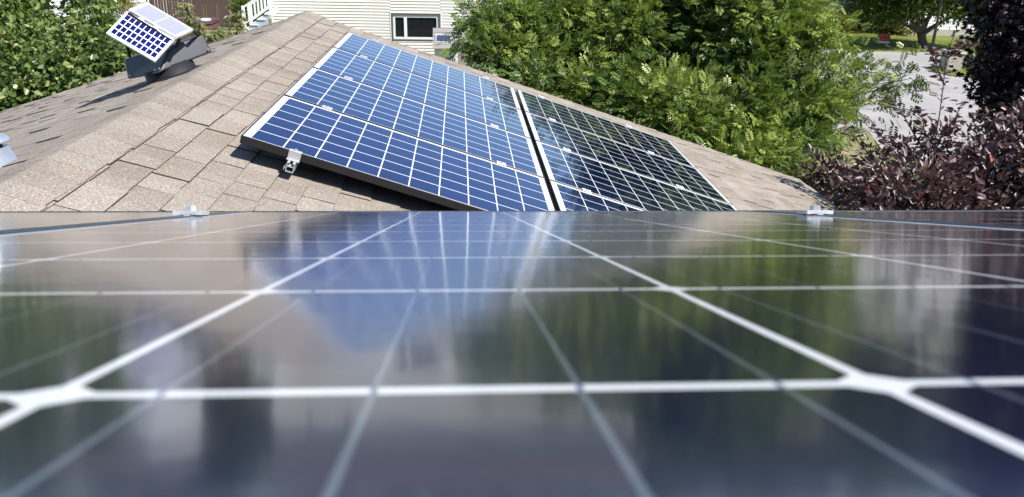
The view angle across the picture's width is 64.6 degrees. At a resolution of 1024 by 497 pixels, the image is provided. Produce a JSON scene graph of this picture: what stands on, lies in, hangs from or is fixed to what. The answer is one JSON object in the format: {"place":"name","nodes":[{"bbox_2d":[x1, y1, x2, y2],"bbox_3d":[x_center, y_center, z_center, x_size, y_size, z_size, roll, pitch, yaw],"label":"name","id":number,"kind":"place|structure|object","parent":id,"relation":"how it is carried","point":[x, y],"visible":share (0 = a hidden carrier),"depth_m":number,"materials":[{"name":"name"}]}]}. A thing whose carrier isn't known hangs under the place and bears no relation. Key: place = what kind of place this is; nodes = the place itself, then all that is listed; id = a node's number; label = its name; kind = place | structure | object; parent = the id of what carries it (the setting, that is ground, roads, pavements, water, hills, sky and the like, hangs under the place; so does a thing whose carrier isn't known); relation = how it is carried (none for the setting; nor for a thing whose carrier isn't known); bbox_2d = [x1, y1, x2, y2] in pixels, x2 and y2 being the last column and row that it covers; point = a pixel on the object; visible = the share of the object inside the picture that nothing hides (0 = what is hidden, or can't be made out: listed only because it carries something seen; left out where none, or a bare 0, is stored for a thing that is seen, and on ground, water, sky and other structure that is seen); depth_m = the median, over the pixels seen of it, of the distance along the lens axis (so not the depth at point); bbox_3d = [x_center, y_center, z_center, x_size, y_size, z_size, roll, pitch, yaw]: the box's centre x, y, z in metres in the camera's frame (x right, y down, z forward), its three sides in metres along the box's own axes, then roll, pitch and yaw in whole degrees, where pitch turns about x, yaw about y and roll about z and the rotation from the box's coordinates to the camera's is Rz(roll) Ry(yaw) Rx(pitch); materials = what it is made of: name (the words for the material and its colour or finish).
{"place":"outdoors","nodes":[
{"label":"outdoors","id":0,"kind":"place"},
{"bbox_2d":[56,25,240,45],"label":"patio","id":1,"kind":"structure","parent":0,"point":[117,45],"depth_m":43.19,"materials":[{"name":"grey concrete"}]},
{"bbox_2d":[98,0,144,18],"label":"bush","id":2,"kind":"object","parent":1,"relation":"on","point":[127,4],"visible":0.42,"depth_m":43.09,"materials":[{"name":"green plant"}]},
{"bbox_2d":[175,16,220,40],"bbox_3d":[-15.691,-10.912,40.177,2.083,0.960,2.240,0,22,-4],"label":"hot tub","id":3,"kind":"object","parent":1,"relation":"on","point":[212,23],"visible":0.28,"depth_m":39.49,"materials":[{"name":"red plastic"}]},
{"bbox_2d":[223,0,268,25],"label":"bush","id":4,"kind":"object","parent":1,"relation":"on","point":[240,3],"visible":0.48,"depth_m":43.14,"materials":[{"name":"green plant"}]},
{"bbox_2d":[268,0,557,88],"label":"neighbour house","id":5,"kind":"structure","parent":0,"point":[412,23],"depth_m":27.79,"materials":[{"name":"beige plastic"}]},
{"bbox_2d":[391,13,440,40],"bbox_3d":[-3.324,-7.668,28.047,1.702,0.930,0.120,0,22,-4],"label":"window","id":6,"kind":"structure","parent":5,"relation":"in","point":[404,26],"depth_m":28.04,"materials":[{"name":"white glass"}]},
{"bbox_2d":[433,28,459,62],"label":"garden shed","id":7,"kind":"structure","parent":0,"point":[439,36],"depth_m":25.37,"materials":[{"name":"white plastic"}]},
{"bbox_2d":[57,0,996,207],"bbox_3d":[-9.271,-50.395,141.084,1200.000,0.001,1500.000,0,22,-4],"label":"ground","id":8,"kind":"structure","parent":0,"point":[940,43],"depth_m":43.97,"materials":[{"name":"green plant"}]},
{"bbox_2d":[0,0,104,111],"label":"lilac shrub","id":9,"kind":"object","parent":8,"relation":"on","point":[24,79],"visible":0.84,"depth_m":10.24,"materials":[{"name":"green plant"}]},
{"bbox_2d":[23,0,138,88],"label":"lilac shrub","id":10,"kind":"object","parent":8,"relation":"on","point":[103,49],"visible":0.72,"depth_m":10.46,"materials":[{"name":"green plant"}]},
{"bbox_2d":[45,0,191,24],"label":"white house","id":11,"kind":"structure","parent":8,"relation":"on","point":[57,2],"depth_m":44.47,"materials":[{"name":"plastic"}]},
{"bbox_2d":[173,2,200,37],"bbox_3d":[-7.609,-3.980,19.464,0.668,3.708,0.597,0,22,-4],"label":"young tree","id":12,"kind":"object","parent":8,"relation":"on","point":[189,18],"visible":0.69,"depth_m":18.86,"materials":[{"name":"green plant"}]},
{"bbox_2d":[149,0,239,25],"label":"board fence","id":13,"kind":"object","parent":8,"relation":"on","point":[200,8],"visible":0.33,"depth_m":44.79,"materials":[{"name":"brown wood"}]},
{"bbox_2d":[189,21,209,39],"bbox_3d":[-6.825,-3.326,18.167,0.601,3.482,0.480,15,26,31],"label":"young tree","id":14,"kind":"object","parent":8,"relation":"on","point":[196,27],"visible":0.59,"depth_m":17.52,"materials":[{"name":"green plant"}]},
{"bbox_2d":[204,29,223,43],"bbox_3d":[-6.268,-2.965,17.394,0.528,3.406,0.607,0,22,-4],"label":"young tree","id":15,"kind":"object","parent":8,"relation":"on","point":[210,37],"visible":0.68,"depth_m":16.80,"materials":[{"name":"green plant"}]},
{"bbox_2d":[206,29,230,41],"bbox_3d":[-6.270,-3.082,17.751,0.603,3.360,0.500,-7,23,-19],"label":"young tree","id":16,"kind":"object","parent":8,"relation":"on","point":[222,32],"visible":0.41,"depth_m":17.14,"materials":[{"name":"green plant"}]},
{"bbox_2d":[211,27,235,38],"bbox_3d":[-6.228,-3.220,18.072,0.533,3.379,0.576,20,28,39],"label":"young tree","id":17,"kind":"object","parent":8,"relation":"on","point":[231,33],"visible":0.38,"depth_m":17.45,"materials":[{"name":"green plant"}]},
{"bbox_2d":[223,9,249,35],"bbox_3d":[-6.157,-3.619,18.697,0.634,3.664,0.585,0,22,-4],"label":"young tree","id":18,"kind":"object","parent":8,"relation":"on","point":[238,22],"visible":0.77,"depth_m":18.05,"materials":[{"name":"green plant"}]},
{"bbox_2d":[238,0,269,27],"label":"board fence","id":19,"kind":"object","parent":8,"relation":"on","point":[256,18],"depth_m":45.03,"materials":[{"name":"white wood"}]},
{"bbox_2d":[240,0,277,32],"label":"outdoor stairs","id":20,"kind":"structure","parent":8,"relation":"on","point":[261,21],"depth_m":26.61,"materials":[{"name":"white wood"}]},
{"bbox_2d":[0,11,837,210],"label":"house","id":21,"kind":"structure","parent":8,"relation":"on","point":[121,141],"depth_m":4.14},
{"bbox_2d":[0,133,20,166],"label":"roof vent","id":22,"kind":"object","parent":21,"relation":"on","point":[7,155],"visible":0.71,"depth_m":3.57,"materials":[{"name":"metal"}]},
{"bbox_2d":[106,2,210,86],"bbox_3d":[-2.421,-1.375,5.494,0.650,0.558,0.692,18,27,36],"label":"attic fan","id":23,"kind":"object","parent":21,"relation":"on","point":[150,34],"visible":0.97,"depth_m":5.39},
{"bbox_2d":[283,160,300,173],"bbox_3d":[-1.168,-1.131,5.802,0.109,0.087,4.165,17,20,-10],"label":"mounting rail","id":24,"kind":"object","parent":21,"relation":"on","point":[290,166],"visible":0.2,"depth_m":3.88,"materials":[{"name":"metal"}]},
{"bbox_2d":[286,148,301,162],"bbox_3d":[-1.046,-0.449,3.894,0.060,0.055,0.046,17,20,-10],"label":"panel clamp","id":25,"kind":"object","parent":24,"relation":"attached to","point":[294,155],"visible":1,"depth_m":3.89,"materials":[{"name":"metal"}]},
{"bbox_2d":[239,95,555,210],"bbox_3d":[-0.548,-0.471,4.465,1.650,0.040,0.992,17,20,-10],"label":"solar panel","id":26,"kind":"object","parent":24,"relation":"on","point":[340,143],"visible":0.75,"depth_m":4.36,"materials":[{"name":"blue glass"}]},
{"bbox_2d":[284,67,544,177],"bbox_3d":[-0.610,-0.846,5.403,1.650,0.040,0.992,17,20,-10],"label":"solar panel","id":27,"kind":"object","parent":24,"relation":"on","point":[362,101],"visible":0.73,"depth_m":5.33,"materials":[{"name":"blue glass"}]},
{"bbox_2d":[312,47,530,138],"bbox_3d":[-0.671,-1.220,6.341,1.650,0.040,0.992,17,20,-10],"label":"solar panel","id":28,"kind":"object","parent":24,"relation":"attached to","point":[364,70],"visible":0.77,"depth_m":6.28,"materials":[{"name":"blue glass"}]},
{"bbox_2d":[333,32,520,109],"bbox_3d":[-0.733,-1.595,7.279,1.650,0.040,0.992,17,20,-10],"label":"solar panel","id":29,"kind":"object","parent":24,"relation":"attached to","point":[388,55],"visible":0.74,"depth_m":7.23,"materials":[{"name":"blue glass"}]},
{"bbox_2d":[438,0,625,111],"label":"ash tree","id":30,"kind":"object","parent":8,"relation":"on","point":[527,43],"visible":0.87,"depth_m":12.15,"materials":[{"name":"green plant"}]},
{"bbox_2d":[544,0,792,136],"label":"ash tree","id":31,"kind":"object","parent":8,"relation":"on","point":[644,32],"visible":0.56,"depth_m":12.47,"materials":[{"name":"green plant"}]},
{"bbox_2d":[619,52,798,173],"bbox_3d":[2.642,-0.887,12.066,1.930,3.852,3.109,-10,24,-26],"label":"ash tree","id":32,"kind":"object","parent":8,"relation":"on","point":[710,102],"visible":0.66,"depth_m":11.63,"materials":[{"name":"green plant"}]},
{"bbox_2d":[672,0,951,188],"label":"ash tree","id":33,"kind":"object","parent":8,"relation":"on","point":[775,43],"visible":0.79,"depth_m":12.02,"materials":[{"name":"green plant"}]},
{"bbox_2d":[810,0,853,14],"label":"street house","id":34,"kind":"structure","parent":8,"relation":"on","point":[839,2],"depth_m":53.26,"materials":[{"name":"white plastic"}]},
{"bbox_2d":[822,3,851,32],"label":"bush","id":35,"kind":"object","parent":8,"relation":"on","point":[839,17],"visible":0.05,"depth_m":48.71,"materials":[{"name":"green plant"}]},
{"bbox_2d":[793,126,883,187],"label":"verge","id":36,"kind":"structure","parent":8,"relation":"on","point":[869,141],"depth_m":22.23,"materials":[{"name":"beige plant"}]},
{"bbox_2d":[834,8,876,34],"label":"bush","id":37,"kind":"object","parent":8,"relation":"on","point":[855,30],"visible":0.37,"depth_m":48.31,"materials":[{"name":"green plant"}]},
{"bbox_2d":[857,13,886,33],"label":"bush","id":38,"kind":"object","parent":8,"relation":"on","point":[869,24],"visible":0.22,"depth_m":48.54,"materials":[{"name":"green plant"}]},
{"bbox_2d":[867,21,899,33],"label":"bush","id":39,"kind":"object","parent":8,"relation":"on","point":[887,31],"visible":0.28,"depth_m":48.09,"materials":[{"name":"green plant"}]},
{"bbox_2d":[877,33,890,42],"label":"yard sign","id":40,"kind":"object","parent":8,"relation":"on","point":[883,38],"visible":0.99,"depth_m":43.41,"materials":[{"name":"red"}]},
{"bbox_2d":[880,20,916,35],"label":"bush","id":41,"kind":"object","parent":8,"relation":"on","point":[906,31],"visible":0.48,"depth_m":47.54,"materials":[{"name":"green plant"}]},
{"bbox_2d":[781,89,1023,209],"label":"plum tree","id":42,"kind":"object","parent":8,"relation":"on","point":[965,181],"visible":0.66,"depth_m":7.86,"materials":[{"name":"purple plant"}]},
{"bbox_2d":[840,28,978,162],"bbox_3d":[4.071,-0.070,8.977,1.235,4.657,0.467,0,22,-4],"label":"plum sapling","id":43,"kind":"object","parent":8,"relation":"on","point":[936,61],"visible":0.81,"depth_m":8.33,"materials":[{"name":"purple plant"}]},
{"bbox_2d":[832,0,996,47],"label":"street tree","id":44,"kind":"object","parent":8,"relation":"on","point":[889,12],"visible":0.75,"depth_m":41.41,"materials":[{"name":"green plant"}]},
{"bbox_2d":[853,5,985,35],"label":"street house","id":45,"kind":"structure","parent":8,"relation":"on","point":[944,30],"depth_m":47.73,"materials":[{"name":"white plastic"}]},
{"bbox_2d":[931,0,942,46],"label":"lamp pole","id":46,"kind":"object","parent":8,"relation":"on","point":[936,26],"visible":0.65,"depth_m":40.47,"materials":[{"name":"grey metal"}]},
{"bbox_2d":[939,0,1023,206],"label":"maple tree","id":47,"kind":"object","parent":8,"relation":"on","point":[998,74],"visible":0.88,"depth_m":11.41,"materials":[{"name":"purple plant"}]},
{"bbox_2d":[704,49,1013,159],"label":"street","id":48,"kind":"structure","parent":0,"point":[930,104],"depth_m":28.59,"materials":[{"name":"grey asphalt"}]},
{"bbox_2d":[928,65,970,76],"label":"lawn island","id":49,"kind":"structure","parent":48,"relation":"on","point":[962,70],"depth_m":34.92,"materials":[{"name":"green plant"}]},
{"bbox_2d":[939,49,966,69],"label":"brick pillar","id":50,"kind":"structure","parent":49,"relation":"on","point":[956,63],"depth_m":35.30,"materials":[{"name":"brick"}]},
{"bbox_2d":[962,45,977,68],"bbox_3d":[20.473,-8.550,35.966,1.631,1.283,1.651,10,23,20],"label":"bush","id":51,"kind":"object","parent":49,"relation":"on","point":[969,55],"visible":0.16,"depth_m":35.76,"materials":[{"name":"green plant"}]},
{"label":"rail","id":52,"kind":"object","parent":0,"visible":0},
{"bbox_2d":[0,211,237,231],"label":"solar panel","id":53,"kind":"object","parent":52,"relation":"on","point":[17,220],"visible":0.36,"depth_m":1.21,"materials":[{"name":"glass"}]},
{"bbox_2d":[172,206,208,215],"bbox_3d":[-0.503,-0.045,1.270,0.044,0.045,0.044,0,4,-4],"label":"panel clamp","id":54,"kind":"object","parent":52,"relation":"attached to","point":[190,211],"visible":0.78,"depth_m":1.25,"materials":[{"name":"metal"}]},
{"bbox_2d":[0,210,1023,496],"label":"solar panel","id":55,"kind":"object","parent":52,"relation":"on","point":[534,354],"visible":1,"depth_m":0.18,"materials":[{"name":"blue glass"}]},
{"bbox_2d":[797,205,832,214],"bbox_3d":[0.499,-0.049,1.335,0.044,0.045,0.044,0,4,-4],"label":"panel clamp","id":56,"kind":"object","parent":52,"relation":"attached to","point":[815,209],"visible":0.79,"depth_m":1.31,"materials":[{"name":"metal"}]},
{"bbox_2d":[753,210,1023,226],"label":"solar panel","id":57,"kind":"object","parent":52,"relation":"on","point":[1012,218],"visible":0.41,"depth_m":1.32,"materials":[{"name":"glass"}]},
{"bbox_3d":[1.282,-0.411,6.307,0.109,0.087,4.060,17,20,-10],"label":"rail","id":58,"kind":"object","parent":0,"visible":0},
{"bbox_2d":[547,180,644,210],"bbox_3d":[1.034,0.005,4.759,1.650,0.040,0.992,17,20,-10],"label":"solar panel","id":59,"kind":"object","parent":58,"relation":"attached to","point":[565,197],"visible":0.24,"depth_m":4.92,"materials":[{"name":"blue glass"}]},
{"bbox_2d":[516,89,697,168],"bbox_3d":[0.848,-1.118,7.573,1.650,0.040,0.992,17,20,-10],"label":"solar panel","id":60,"kind":"object","parent":58,"relation":"attached to","point":[592,123],"visible":0.75,"depth_m":7.52,"materials":[{"name":"glass"}]},
{"bbox_2d":[523,111,732,204],"bbox_3d":[0.910,-0.744,6.635,1.650,0.040,0.992,17,20,-10],"label":"solar panel","id":61,"kind":"object","parent":58,"relation":"attached to","point":[609,151],"visible":0.83,"depth_m":6.58,"materials":[{"name":"glass"}]},
{"bbox_2d":[533,140,737,210],"bbox_3d":[0.972,-0.369,5.697,1.650,0.040,0.992,17,20,-10],"label":"solar panel","id":62,"kind":"object","parent":58,"relation":"attached to","point":[595,177],"visible":0.52,"depth_m":5.69,"materials":[{"name":"glass"}]}
]}

